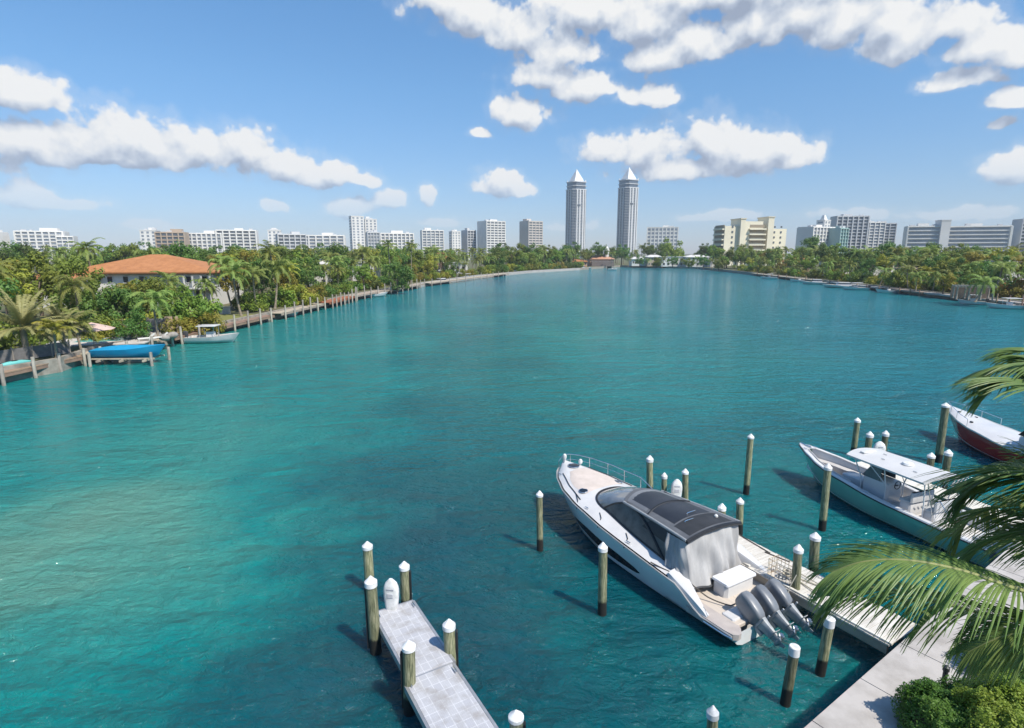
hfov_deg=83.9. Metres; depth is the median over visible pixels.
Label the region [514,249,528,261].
broadleaf tree
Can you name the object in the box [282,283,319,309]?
shrub
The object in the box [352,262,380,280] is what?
house
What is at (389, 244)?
palm tree
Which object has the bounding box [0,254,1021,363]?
ground
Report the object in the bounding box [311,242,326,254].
broadleaf tree
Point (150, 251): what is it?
palm tree
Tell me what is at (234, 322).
piling
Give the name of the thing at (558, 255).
broadleaf tree
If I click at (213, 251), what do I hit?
broadleaf tree
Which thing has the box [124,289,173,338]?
palm tree
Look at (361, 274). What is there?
broadleaf tree
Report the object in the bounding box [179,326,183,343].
piling
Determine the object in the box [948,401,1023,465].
red hulled boat
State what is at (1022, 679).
hedge
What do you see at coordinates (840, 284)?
motorboat
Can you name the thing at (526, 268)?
shrub
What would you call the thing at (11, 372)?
boardwalk
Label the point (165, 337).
boulder
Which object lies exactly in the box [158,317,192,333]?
bush
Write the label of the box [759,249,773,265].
broadleaf tree
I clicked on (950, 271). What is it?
palm tree
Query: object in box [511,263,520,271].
shrub
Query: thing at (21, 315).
date palm
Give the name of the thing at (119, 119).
sky
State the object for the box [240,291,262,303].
shrub
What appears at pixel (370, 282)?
shrub
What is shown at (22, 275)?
broadleaf tree
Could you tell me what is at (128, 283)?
palm tree
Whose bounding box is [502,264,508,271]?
shrub
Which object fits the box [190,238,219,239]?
window
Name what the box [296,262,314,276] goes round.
palm tree
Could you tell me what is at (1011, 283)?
shrub
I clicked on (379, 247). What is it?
broadleaf tree
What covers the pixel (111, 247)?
broadleaf tree
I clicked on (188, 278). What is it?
window
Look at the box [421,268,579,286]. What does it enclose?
seawall
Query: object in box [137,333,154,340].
sun lounger
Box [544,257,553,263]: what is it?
broadleaf tree
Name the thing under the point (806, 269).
broadleaf tree
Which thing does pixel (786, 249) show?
palm tree
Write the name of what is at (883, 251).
broadleaf tree
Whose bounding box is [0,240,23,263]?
broadleaf tree
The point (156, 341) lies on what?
boardwalk
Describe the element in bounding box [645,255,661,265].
house
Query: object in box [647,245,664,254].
broadleaf tree
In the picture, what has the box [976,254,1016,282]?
broadleaf tree
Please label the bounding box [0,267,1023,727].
water
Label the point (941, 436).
piling
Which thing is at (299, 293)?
shrub
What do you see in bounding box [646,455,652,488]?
piling
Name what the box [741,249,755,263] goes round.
broadleaf tree
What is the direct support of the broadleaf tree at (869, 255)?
on the ground at (234, 311)
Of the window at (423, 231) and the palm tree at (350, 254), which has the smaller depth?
the palm tree at (350, 254)
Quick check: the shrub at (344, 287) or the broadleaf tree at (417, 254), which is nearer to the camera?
the shrub at (344, 287)
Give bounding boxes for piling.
[0,364,5,385]
[30,357,37,377]
[56,353,62,371]
[81,348,87,365]
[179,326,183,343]
[233,315,235,330]
[246,311,249,327]
[259,308,261,324]
[362,541,373,580]
[364,575,381,655]
[399,561,411,602]
[400,640,415,716]
[442,619,458,667]
[508,710,525,727]
[536,490,542,551]
[598,542,607,616]
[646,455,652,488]
[661,472,666,491]
[682,468,688,498]
[706,705,718,727]
[718,503,725,513]
[736,497,743,534]
[743,434,753,494]
[780,643,800,707]
[791,544,803,589]
[808,532,820,571]
[815,615,835,677]
[818,463,831,531]
[850,417,860,450]
[864,431,873,447]
[881,430,889,450]
[926,452,935,483]
[935,403,949,462]
[939,449,952,489]
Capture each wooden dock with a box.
[737,535,918,653]
[855,461,1023,526]
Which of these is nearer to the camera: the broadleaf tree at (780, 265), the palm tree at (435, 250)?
the palm tree at (435, 250)
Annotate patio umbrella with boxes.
[71,322,114,343]
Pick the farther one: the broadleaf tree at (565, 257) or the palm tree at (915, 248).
the broadleaf tree at (565, 257)
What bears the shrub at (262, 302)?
on the ground at (234, 311)
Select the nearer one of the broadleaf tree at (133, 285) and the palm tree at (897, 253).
the broadleaf tree at (133, 285)
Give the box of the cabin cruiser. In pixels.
[556,454,814,647]
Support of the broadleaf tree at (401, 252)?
on the ground at (234, 311)
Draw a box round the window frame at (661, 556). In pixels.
[596,486,670,560]
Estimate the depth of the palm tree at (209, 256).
138.99 m
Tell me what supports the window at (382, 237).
in the apartment building at (399, 238)
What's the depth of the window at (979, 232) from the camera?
575.75 m
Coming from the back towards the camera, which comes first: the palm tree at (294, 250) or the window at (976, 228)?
the window at (976, 228)
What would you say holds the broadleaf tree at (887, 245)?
on the ground at (234, 311)
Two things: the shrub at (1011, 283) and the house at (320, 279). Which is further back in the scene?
the house at (320, 279)
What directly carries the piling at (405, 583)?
in the water
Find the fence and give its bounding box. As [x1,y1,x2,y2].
[0,340,70,363]
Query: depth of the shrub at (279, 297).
116.86 m
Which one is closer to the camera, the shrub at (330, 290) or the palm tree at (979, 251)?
the shrub at (330, 290)
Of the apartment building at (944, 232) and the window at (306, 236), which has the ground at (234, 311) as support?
the apartment building at (944, 232)
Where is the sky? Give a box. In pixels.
[0,0,1023,253]
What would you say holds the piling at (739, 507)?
in the water
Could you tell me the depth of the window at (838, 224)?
652.89 m
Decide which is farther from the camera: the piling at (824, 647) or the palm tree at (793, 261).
the palm tree at (793, 261)
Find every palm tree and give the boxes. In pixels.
[0,260,22,328]
[30,319,79,357]
[43,246,70,259]
[45,257,72,269]
[52,275,97,333]
[52,307,105,349]
[64,237,107,265]
[75,247,98,260]
[115,279,140,312]
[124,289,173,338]
[130,248,165,256]
[149,271,185,290]
[170,291,184,302]
[189,278,216,297]
[202,282,221,301]
[206,254,232,262]
[206,255,238,309]
[210,259,251,315]
[214,252,239,262]
[236,264,270,311]
[253,240,289,290]
[260,259,296,308]
[278,244,306,260]
[282,261,299,275]
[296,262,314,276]
[317,251,339,261]
[317,264,332,281]
[320,256,344,279]
[323,255,348,280]
[328,264,346,282]
[344,260,359,280]
[346,252,356,274]
[349,244,372,271]
[350,250,372,279]
[360,259,376,270]
[367,255,382,273]
[379,239,396,280]
[403,240,418,283]
[421,245,436,257]
[423,245,442,268]
[436,249,450,255]
[436,255,445,269]
[453,248,465,257]
[453,258,462,265]
[456,252,471,271]
[468,247,477,268]
[471,256,480,265]
[474,248,487,266]
[477,254,487,266]
[484,256,495,263]
[488,252,500,261]
[540,250,548,259]
[562,250,570,259]
[631,249,639,256]
[757,256,767,262]
[769,249,782,270]
[771,253,783,271]
[780,246,792,255]
[787,259,797,267]
[804,247,817,255]
[808,245,827,269]
[815,266,829,277]
[821,261,834,278]
[841,259,856,281]
[846,246,864,259]
[858,245,878,256]
[874,266,894,284]
[886,247,912,266]
[886,253,908,266]
[896,262,920,288]
[908,271,928,290]
[912,246,928,253]
[916,248,943,257]
[917,266,939,288]
[918,257,934,268]
[925,271,946,290]
[939,268,961,277]
[959,261,978,284]
[962,249,988,257]
[965,274,1003,301]
[970,261,993,274]
[984,249,1003,256]
[984,254,1013,262]
[984,261,1019,296]
[990,261,1020,282]
[1005,243,1023,254]
[1007,255,1023,277]
[1011,272,1023,283]
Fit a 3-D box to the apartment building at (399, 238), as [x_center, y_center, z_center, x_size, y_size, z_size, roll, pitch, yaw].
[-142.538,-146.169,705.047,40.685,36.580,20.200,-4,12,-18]
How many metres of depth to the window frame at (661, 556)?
21.39 m
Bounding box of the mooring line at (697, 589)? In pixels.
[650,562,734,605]
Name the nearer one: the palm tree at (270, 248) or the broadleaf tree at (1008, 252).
the palm tree at (270, 248)
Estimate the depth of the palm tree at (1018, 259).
154.72 m
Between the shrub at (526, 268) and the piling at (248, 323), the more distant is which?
the shrub at (526, 268)
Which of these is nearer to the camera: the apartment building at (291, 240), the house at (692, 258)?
the house at (692, 258)
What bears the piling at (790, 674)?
in the water
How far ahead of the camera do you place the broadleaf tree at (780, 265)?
280.03 m
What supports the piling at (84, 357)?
in the water
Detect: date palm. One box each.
[0,288,75,359]
[28,302,94,353]
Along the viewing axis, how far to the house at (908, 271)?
189.87 m
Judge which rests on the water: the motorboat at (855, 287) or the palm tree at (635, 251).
the motorboat at (855, 287)
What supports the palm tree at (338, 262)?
on the ground at (234, 311)
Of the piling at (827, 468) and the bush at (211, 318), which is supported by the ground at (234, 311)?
the bush at (211, 318)
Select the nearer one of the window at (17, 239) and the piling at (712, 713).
the piling at (712, 713)
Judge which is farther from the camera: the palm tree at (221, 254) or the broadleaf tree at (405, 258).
the broadleaf tree at (405, 258)
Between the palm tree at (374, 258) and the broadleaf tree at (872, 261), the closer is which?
the palm tree at (374, 258)
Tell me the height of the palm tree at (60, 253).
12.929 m
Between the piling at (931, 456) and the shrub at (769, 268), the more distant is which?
the shrub at (769, 268)
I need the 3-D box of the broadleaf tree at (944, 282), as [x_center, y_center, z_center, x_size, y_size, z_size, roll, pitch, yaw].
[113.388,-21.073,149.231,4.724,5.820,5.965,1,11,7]
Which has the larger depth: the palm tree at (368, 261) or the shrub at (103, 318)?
the palm tree at (368, 261)
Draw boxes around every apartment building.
[0,230,10,249]
[13,228,69,261]
[55,236,78,257]
[139,228,160,249]
[154,229,189,250]
[189,231,222,252]
[215,228,259,253]
[267,228,280,245]
[275,232,306,258]
[306,233,345,253]
[348,216,364,259]
[364,217,376,246]
[366,230,379,249]
[380,231,413,253]
[420,228,443,255]
[449,230,460,254]
[461,228,476,259]
[477,219,505,258]
[519,219,542,249]
[646,225,678,255]
[712,216,786,265]
[795,225,835,256]
[816,215,830,226]
[827,226,849,253]
[830,214,869,252]
[866,220,885,251]
[880,221,896,243]
[901,223,939,257]
[935,220,951,255]
[948,223,1013,254]
[1011,219,1023,256]
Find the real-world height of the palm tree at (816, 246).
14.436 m
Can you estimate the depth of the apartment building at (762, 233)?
457.69 m
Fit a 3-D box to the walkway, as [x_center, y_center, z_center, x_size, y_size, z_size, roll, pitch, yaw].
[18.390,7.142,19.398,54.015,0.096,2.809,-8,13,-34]
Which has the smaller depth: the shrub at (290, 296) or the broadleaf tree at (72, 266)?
the broadleaf tree at (72, 266)
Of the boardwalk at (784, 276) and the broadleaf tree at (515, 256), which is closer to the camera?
the boardwalk at (784, 276)
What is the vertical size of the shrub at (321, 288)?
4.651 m
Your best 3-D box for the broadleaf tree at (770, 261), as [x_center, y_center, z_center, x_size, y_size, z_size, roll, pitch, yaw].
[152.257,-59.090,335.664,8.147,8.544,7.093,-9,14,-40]
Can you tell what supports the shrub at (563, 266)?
on the ground at (234, 311)
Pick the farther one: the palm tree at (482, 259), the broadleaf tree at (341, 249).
the palm tree at (482, 259)
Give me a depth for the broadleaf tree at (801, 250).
310.66 m
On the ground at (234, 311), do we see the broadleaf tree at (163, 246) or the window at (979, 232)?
the broadleaf tree at (163, 246)
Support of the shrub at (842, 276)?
on the ground at (234, 311)
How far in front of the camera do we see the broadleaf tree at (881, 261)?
203.19 m
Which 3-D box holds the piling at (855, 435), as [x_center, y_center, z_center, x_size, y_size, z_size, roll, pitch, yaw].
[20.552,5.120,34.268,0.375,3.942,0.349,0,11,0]
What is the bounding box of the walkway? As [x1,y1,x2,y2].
[804,547,1023,727]
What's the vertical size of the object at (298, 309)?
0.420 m
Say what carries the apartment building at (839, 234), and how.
on the ground at (234, 311)
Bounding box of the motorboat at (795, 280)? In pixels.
[790,278,808,281]
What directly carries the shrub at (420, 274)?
on the ground at (234, 311)
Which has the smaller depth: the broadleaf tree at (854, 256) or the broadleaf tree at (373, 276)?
the broadleaf tree at (373, 276)
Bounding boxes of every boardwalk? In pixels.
[4,355,82,376]
[80,339,170,357]
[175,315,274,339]
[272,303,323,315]
[318,296,354,303]
[347,284,423,296]
[426,273,508,283]
[751,273,823,280]
[827,282,885,288]
[884,288,923,293]
[924,292,985,300]
[989,299,1023,304]
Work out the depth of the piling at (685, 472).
26.43 m
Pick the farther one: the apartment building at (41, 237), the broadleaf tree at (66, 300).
the apartment building at (41, 237)
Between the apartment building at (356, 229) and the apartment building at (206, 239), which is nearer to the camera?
the apartment building at (206, 239)
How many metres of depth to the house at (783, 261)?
297.97 m
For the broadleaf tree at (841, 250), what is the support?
on the ground at (234, 311)
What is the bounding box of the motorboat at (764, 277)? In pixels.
[761,274,778,278]
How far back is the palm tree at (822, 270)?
236.43 m
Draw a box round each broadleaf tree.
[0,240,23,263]
[0,248,12,259]
[0,259,21,315]
[0,261,64,317]
[0,267,35,305]
[0,277,24,309]
[1,240,37,257]
[1,250,60,318]
[15,240,51,274]
[34,254,106,296]
[46,283,103,322]
[51,246,82,264]
[68,247,103,265]
[73,281,123,314]
[76,282,146,334]
[87,246,119,263]
[101,243,132,261]
[103,283,136,306]
[106,285,144,319]
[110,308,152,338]
[113,242,139,260]
[123,275,176,311]
[131,277,174,304]
[134,241,157,251]
[158,239,203,260]
[158,245,173,254]
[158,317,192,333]
[162,285,222,327]
[170,282,192,301]
[178,246,205,259]
[183,248,208,261]
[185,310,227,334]
[206,245,229,255]
[213,246,250,262]
[213,267,256,308]
[225,243,245,250]
[234,249,277,293]
[237,255,276,293]
[254,255,288,291]
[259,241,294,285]
[270,272,299,287]
[281,250,314,283]
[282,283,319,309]
[291,256,325,286]
[292,245,319,284]
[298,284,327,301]
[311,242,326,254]
[320,241,353,264]
[326,264,349,281]
[333,257,353,277]
[350,263,372,289]
[361,247,380,260]
[367,272,377,284]
[369,243,381,255]
[377,247,400,267]
[378,258,414,290]
[391,248,410,264]
[393,246,405,259]
[399,245,416,254]
[403,264,417,272]
[407,250,428,264]
[410,259,424,272]
[421,261,433,280]
[424,254,438,269]
[440,251,455,265]
[443,261,456,275]
[447,248,462,258]
[487,243,506,252]
[488,253,505,272]
[491,247,505,261]
[495,242,509,250]
[504,247,523,265]
[511,255,527,269]
[513,243,529,252]
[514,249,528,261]
[524,242,540,253]
[525,251,538,264]
[537,246,553,261]
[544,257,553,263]
[552,250,563,267]
[561,253,571,263]
[565,241,581,259]
[580,248,594,259]
[589,241,606,256]
[598,244,608,255]
[613,243,629,264]
[634,255,644,266]
[641,242,654,253]
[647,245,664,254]
[652,257,662,267]
[659,237,684,256]
[667,255,678,267]
[683,258,695,268]
[697,254,709,268]
[698,243,709,253]
[707,244,725,267]
[713,256,726,269]
[720,248,732,267]
[720,256,731,268]
[727,246,738,267]
[732,247,748,264]
[734,244,752,265]
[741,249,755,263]
[745,257,753,264]
[748,262,757,268]
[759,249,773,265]
[766,247,782,266]
[767,257,776,265]
[775,263,786,268]
[784,254,800,266]
[791,245,814,257]
[797,260,808,270]
[800,234,826,250]
[800,255,819,271]
[811,269,821,277]
[814,242,838,259]
[819,254,838,269]
[821,243,847,254]
[822,255,842,269]
[830,248,851,270]
[835,266,848,277]
[841,249,864,273]
[847,254,873,270]
[856,252,876,269]
[859,257,876,273]
[861,269,875,279]
[865,247,887,255]
[874,241,906,260]
[875,254,894,274]
[882,266,915,287]
[896,250,921,266]
[900,253,932,272]
[916,245,948,259]
[919,241,942,256]
[922,253,946,275]
[922,273,932,284]
[931,255,963,273]
[934,273,955,293]
[939,243,971,258]
[942,257,981,277]
[949,244,978,256]
[952,271,965,284]
[956,251,997,271]
[960,268,988,284]
[971,244,988,254]
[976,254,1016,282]
[984,247,1019,259]
[989,279,1008,291]
[995,278,1023,297]
[1014,259,1023,278]
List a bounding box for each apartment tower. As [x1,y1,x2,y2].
[565,169,586,257]
[616,167,638,257]
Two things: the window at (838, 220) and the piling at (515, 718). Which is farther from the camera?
the window at (838, 220)
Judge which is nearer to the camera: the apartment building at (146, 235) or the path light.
the path light
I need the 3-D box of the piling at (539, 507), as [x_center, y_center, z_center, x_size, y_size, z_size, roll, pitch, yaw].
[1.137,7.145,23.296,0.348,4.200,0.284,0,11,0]
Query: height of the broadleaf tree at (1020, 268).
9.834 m
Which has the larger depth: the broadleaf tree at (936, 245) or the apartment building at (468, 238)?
the apartment building at (468, 238)
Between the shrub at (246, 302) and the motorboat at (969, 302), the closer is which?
the shrub at (246, 302)
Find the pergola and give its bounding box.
[950,284,996,299]
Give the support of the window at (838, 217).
in the apartment building at (858, 226)
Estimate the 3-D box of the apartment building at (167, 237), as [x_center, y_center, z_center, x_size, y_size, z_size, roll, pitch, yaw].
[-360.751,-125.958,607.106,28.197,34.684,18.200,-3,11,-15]
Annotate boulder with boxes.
[159,334,169,340]
[167,332,178,338]
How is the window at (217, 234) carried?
in the apartment building at (247, 239)
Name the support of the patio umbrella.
on the ground at (234, 311)
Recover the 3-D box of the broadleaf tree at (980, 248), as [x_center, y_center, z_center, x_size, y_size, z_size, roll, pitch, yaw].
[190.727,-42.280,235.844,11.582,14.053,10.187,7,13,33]
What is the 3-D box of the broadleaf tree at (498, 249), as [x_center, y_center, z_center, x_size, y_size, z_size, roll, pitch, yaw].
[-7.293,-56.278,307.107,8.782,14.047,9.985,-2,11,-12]
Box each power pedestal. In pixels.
[383,578,398,610]
[671,479,681,496]
[873,441,885,450]
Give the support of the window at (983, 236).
in the apartment building at (990, 236)
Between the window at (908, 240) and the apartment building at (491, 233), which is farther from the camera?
the apartment building at (491, 233)
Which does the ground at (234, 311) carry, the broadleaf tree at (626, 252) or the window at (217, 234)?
the broadleaf tree at (626, 252)
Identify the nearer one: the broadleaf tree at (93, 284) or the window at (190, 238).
the broadleaf tree at (93, 284)
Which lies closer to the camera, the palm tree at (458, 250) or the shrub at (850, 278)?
the shrub at (850, 278)
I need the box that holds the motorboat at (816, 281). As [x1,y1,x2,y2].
[801,279,831,284]
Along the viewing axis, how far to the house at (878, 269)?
229.09 m
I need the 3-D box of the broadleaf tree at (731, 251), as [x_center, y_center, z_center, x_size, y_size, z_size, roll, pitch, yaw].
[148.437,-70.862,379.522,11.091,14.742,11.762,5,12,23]
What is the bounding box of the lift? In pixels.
[87,347,170,366]
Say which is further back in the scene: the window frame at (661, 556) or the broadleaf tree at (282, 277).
the broadleaf tree at (282, 277)
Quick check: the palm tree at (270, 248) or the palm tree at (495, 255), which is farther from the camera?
the palm tree at (495, 255)
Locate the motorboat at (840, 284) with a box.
[823,282,862,287]
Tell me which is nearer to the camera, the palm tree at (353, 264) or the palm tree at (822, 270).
the palm tree at (353, 264)
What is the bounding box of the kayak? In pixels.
[2,360,30,365]
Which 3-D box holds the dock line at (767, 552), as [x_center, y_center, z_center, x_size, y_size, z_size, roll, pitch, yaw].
[9.464,7.007,21.834,0.268,0.038,2.543,-6,12,-26]
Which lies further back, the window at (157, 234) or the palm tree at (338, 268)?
the window at (157, 234)
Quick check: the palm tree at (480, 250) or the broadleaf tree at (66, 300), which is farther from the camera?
the palm tree at (480, 250)
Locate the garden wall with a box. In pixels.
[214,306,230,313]
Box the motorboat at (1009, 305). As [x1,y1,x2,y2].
[986,297,1023,308]
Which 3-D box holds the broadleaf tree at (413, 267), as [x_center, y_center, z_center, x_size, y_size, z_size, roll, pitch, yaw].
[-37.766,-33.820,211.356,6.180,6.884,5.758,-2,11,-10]
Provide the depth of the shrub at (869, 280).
192.91 m
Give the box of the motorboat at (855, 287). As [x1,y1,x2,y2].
[841,282,869,289]
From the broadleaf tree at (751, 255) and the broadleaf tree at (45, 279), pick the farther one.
the broadleaf tree at (751, 255)
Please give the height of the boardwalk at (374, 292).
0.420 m
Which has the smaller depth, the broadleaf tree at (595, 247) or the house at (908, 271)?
the house at (908, 271)
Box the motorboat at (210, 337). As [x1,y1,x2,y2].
[183,324,238,342]
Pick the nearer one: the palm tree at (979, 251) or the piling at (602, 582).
the piling at (602, 582)
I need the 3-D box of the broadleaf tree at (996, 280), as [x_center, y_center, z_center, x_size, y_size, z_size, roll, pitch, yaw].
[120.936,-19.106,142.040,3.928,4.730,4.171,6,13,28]
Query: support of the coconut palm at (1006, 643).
on the ground at (234, 311)
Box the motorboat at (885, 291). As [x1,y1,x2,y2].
[876,288,901,292]
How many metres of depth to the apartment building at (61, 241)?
615.08 m
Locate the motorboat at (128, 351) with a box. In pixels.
[88,344,165,357]
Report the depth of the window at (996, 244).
577.16 m
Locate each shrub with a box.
[0,321,49,349]
[80,322,119,340]
[86,312,123,336]
[119,311,164,329]
[143,304,184,320]
[231,295,253,309]
[237,290,270,311]
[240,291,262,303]
[266,284,290,305]
[267,290,297,306]
[271,287,301,302]
[318,281,339,294]
[320,285,338,296]
[328,278,341,285]
[332,279,358,292]
[339,283,354,293]
[350,281,363,288]
[353,281,368,289]
[357,279,376,288]
[364,278,382,288]
[411,272,424,281]
[417,273,429,280]
[428,271,437,279]
[442,272,450,278]
[445,269,455,276]
[453,268,465,276]
[466,270,475,275]
[476,265,486,273]
[484,264,495,272]
[484,267,491,273]
[502,263,517,271]
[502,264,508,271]
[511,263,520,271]
[517,261,530,270]
[535,261,542,269]
[541,262,551,269]
[556,261,566,268]
[560,261,572,267]
[570,260,581,267]
[743,266,751,271]
[758,265,772,273]
[775,265,788,274]
[783,267,793,275]
[790,269,802,276]
[797,270,809,276]
[804,267,817,277]
[826,270,835,279]
[838,274,848,281]
[843,271,859,281]
[846,270,867,282]
[864,277,880,284]
[896,276,920,287]
[903,277,931,289]
[938,281,957,291]
[995,278,1019,296]
[995,286,1023,297]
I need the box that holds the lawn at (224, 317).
[217,314,253,320]
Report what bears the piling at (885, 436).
in the water
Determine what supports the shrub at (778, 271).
on the ground at (234, 311)
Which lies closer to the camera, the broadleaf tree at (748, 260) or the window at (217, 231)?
the broadleaf tree at (748, 260)
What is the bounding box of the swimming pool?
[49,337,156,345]
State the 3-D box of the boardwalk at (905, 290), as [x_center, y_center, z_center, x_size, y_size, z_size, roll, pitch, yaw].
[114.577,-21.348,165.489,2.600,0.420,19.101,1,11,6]
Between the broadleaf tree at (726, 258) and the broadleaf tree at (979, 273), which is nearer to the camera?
the broadleaf tree at (979, 273)
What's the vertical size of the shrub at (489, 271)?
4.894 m
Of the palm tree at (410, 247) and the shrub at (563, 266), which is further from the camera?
the shrub at (563, 266)
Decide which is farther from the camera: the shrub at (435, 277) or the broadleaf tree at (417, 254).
the broadleaf tree at (417, 254)
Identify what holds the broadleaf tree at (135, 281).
on the ground at (234, 311)
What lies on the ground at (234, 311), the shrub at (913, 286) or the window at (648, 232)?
the shrub at (913, 286)
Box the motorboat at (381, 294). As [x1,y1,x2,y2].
[359,291,386,296]
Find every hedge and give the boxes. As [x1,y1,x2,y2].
[890,674,977,727]
[947,669,1023,727]
[956,630,1023,684]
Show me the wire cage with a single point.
(787, 572)
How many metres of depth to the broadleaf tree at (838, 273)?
215.40 m
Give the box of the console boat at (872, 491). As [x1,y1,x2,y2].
[798,442,1019,567]
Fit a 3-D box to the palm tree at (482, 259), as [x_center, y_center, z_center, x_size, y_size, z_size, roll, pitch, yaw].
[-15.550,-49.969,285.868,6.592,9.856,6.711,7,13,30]
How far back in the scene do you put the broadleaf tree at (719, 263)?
353.90 m
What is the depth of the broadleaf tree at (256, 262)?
113.78 m
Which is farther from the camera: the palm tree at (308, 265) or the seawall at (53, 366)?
the palm tree at (308, 265)
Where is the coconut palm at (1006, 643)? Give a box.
[804,347,1023,689]
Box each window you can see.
[16,232,60,234]
[16,236,54,237]
[17,239,55,240]
[17,242,55,244]
[57,237,72,239]
[106,276,112,282]
[122,276,128,282]
[156,233,182,235]
[156,237,183,238]
[157,241,182,242]
[185,276,190,282]
[189,234,219,236]
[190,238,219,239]
[190,241,220,243]
[190,245,220,246]
[217,231,254,232]
[217,234,254,235]
[218,241,254,242]
[225,244,255,245]
[279,235,304,237]
[279,239,304,240]
[279,242,305,243]
[306,236,342,237]
[307,243,342,244]
[382,234,412,235]
[382,237,412,238]
[423,231,442,232]
[423,239,442,240]
[423,242,442,243]
[605,504,665,558]
[647,239,676,241]
[648,228,677,230]
[648,232,676,233]
[648,236,676,237]
[838,217,867,218]
[838,220,867,221]
[838,224,866,225]
[907,240,937,241]
[907,244,935,245]
[908,235,938,237]
[909,227,939,229]
[909,231,938,233]
[948,239,1007,241]
[948,243,1006,245]
[949,235,1008,237]
[950,227,1009,229]
[950,231,1008,233]
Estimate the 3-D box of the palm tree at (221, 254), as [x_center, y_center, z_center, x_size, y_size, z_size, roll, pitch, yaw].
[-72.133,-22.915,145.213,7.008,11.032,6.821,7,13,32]
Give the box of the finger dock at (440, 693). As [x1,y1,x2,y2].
[379,600,498,727]
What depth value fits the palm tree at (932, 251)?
209.02 m
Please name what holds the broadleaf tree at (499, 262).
on the ground at (234, 311)
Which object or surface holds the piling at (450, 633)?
in the water
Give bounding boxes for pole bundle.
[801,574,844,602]
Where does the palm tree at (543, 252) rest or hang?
on the ground at (234, 311)
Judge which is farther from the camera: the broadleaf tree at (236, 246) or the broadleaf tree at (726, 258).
the broadleaf tree at (726, 258)
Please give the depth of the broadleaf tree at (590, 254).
435.97 m
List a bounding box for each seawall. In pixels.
[0,319,233,382]
[235,283,419,327]
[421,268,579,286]
[580,265,759,275]
[760,273,1021,304]
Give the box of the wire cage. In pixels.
[767,554,792,585]
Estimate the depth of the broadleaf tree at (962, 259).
165.42 m
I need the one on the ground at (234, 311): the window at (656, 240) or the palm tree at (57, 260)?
the palm tree at (57, 260)
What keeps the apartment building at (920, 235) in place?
on the ground at (234, 311)
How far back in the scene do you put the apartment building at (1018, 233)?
583.19 m
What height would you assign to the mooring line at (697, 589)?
0.733 m
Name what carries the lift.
in the water
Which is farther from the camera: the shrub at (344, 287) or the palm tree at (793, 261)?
the palm tree at (793, 261)
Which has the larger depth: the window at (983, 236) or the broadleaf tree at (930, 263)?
the window at (983, 236)
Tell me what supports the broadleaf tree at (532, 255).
on the ground at (234, 311)
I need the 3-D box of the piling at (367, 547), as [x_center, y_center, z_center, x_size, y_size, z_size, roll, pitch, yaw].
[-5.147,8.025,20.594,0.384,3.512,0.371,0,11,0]
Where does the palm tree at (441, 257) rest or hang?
on the ground at (234, 311)
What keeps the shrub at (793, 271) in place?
on the ground at (234, 311)
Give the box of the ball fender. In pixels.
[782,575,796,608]
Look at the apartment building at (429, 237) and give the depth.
773.94 m
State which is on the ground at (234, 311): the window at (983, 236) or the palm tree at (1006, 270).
the palm tree at (1006, 270)
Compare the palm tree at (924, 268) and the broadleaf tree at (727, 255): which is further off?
the broadleaf tree at (727, 255)
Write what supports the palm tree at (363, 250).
on the ground at (234, 311)
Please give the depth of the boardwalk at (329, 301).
130.25 m
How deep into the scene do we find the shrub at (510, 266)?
316.51 m
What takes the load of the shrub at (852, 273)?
on the ground at (234, 311)
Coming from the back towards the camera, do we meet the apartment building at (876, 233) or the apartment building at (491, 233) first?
the apartment building at (491, 233)
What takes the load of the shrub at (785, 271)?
on the ground at (234, 311)
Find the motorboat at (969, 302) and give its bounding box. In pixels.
[957,294,988,304]
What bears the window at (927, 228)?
in the apartment building at (920, 235)
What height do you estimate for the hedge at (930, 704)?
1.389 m
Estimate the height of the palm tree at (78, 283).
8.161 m
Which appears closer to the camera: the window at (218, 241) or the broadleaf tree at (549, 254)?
the broadleaf tree at (549, 254)
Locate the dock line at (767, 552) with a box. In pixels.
[739,534,789,561]
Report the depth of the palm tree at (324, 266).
145.23 m
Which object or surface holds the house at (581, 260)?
on the ground at (234, 311)
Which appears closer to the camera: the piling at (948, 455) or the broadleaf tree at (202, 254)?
the piling at (948, 455)
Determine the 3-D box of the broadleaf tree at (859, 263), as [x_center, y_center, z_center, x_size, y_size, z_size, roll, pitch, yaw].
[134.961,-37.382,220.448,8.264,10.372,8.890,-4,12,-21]
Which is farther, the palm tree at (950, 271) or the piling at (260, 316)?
the palm tree at (950, 271)
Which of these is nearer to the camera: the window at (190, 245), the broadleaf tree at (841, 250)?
the broadleaf tree at (841, 250)
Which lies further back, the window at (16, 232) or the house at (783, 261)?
the window at (16, 232)
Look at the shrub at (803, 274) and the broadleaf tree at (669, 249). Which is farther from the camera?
the broadleaf tree at (669, 249)
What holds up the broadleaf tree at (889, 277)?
on the ground at (234, 311)
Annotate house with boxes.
[35,270,101,308]
[84,254,243,305]
[305,259,332,287]
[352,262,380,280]
[435,255,446,271]
[443,262,467,271]
[573,259,587,265]
[587,247,613,265]
[629,257,644,265]
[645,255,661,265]
[660,256,683,266]
[683,255,708,266]
[780,257,809,271]
[852,261,900,275]
[894,265,931,283]
[984,260,1023,282]
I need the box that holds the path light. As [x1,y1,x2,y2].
[941,665,949,682]

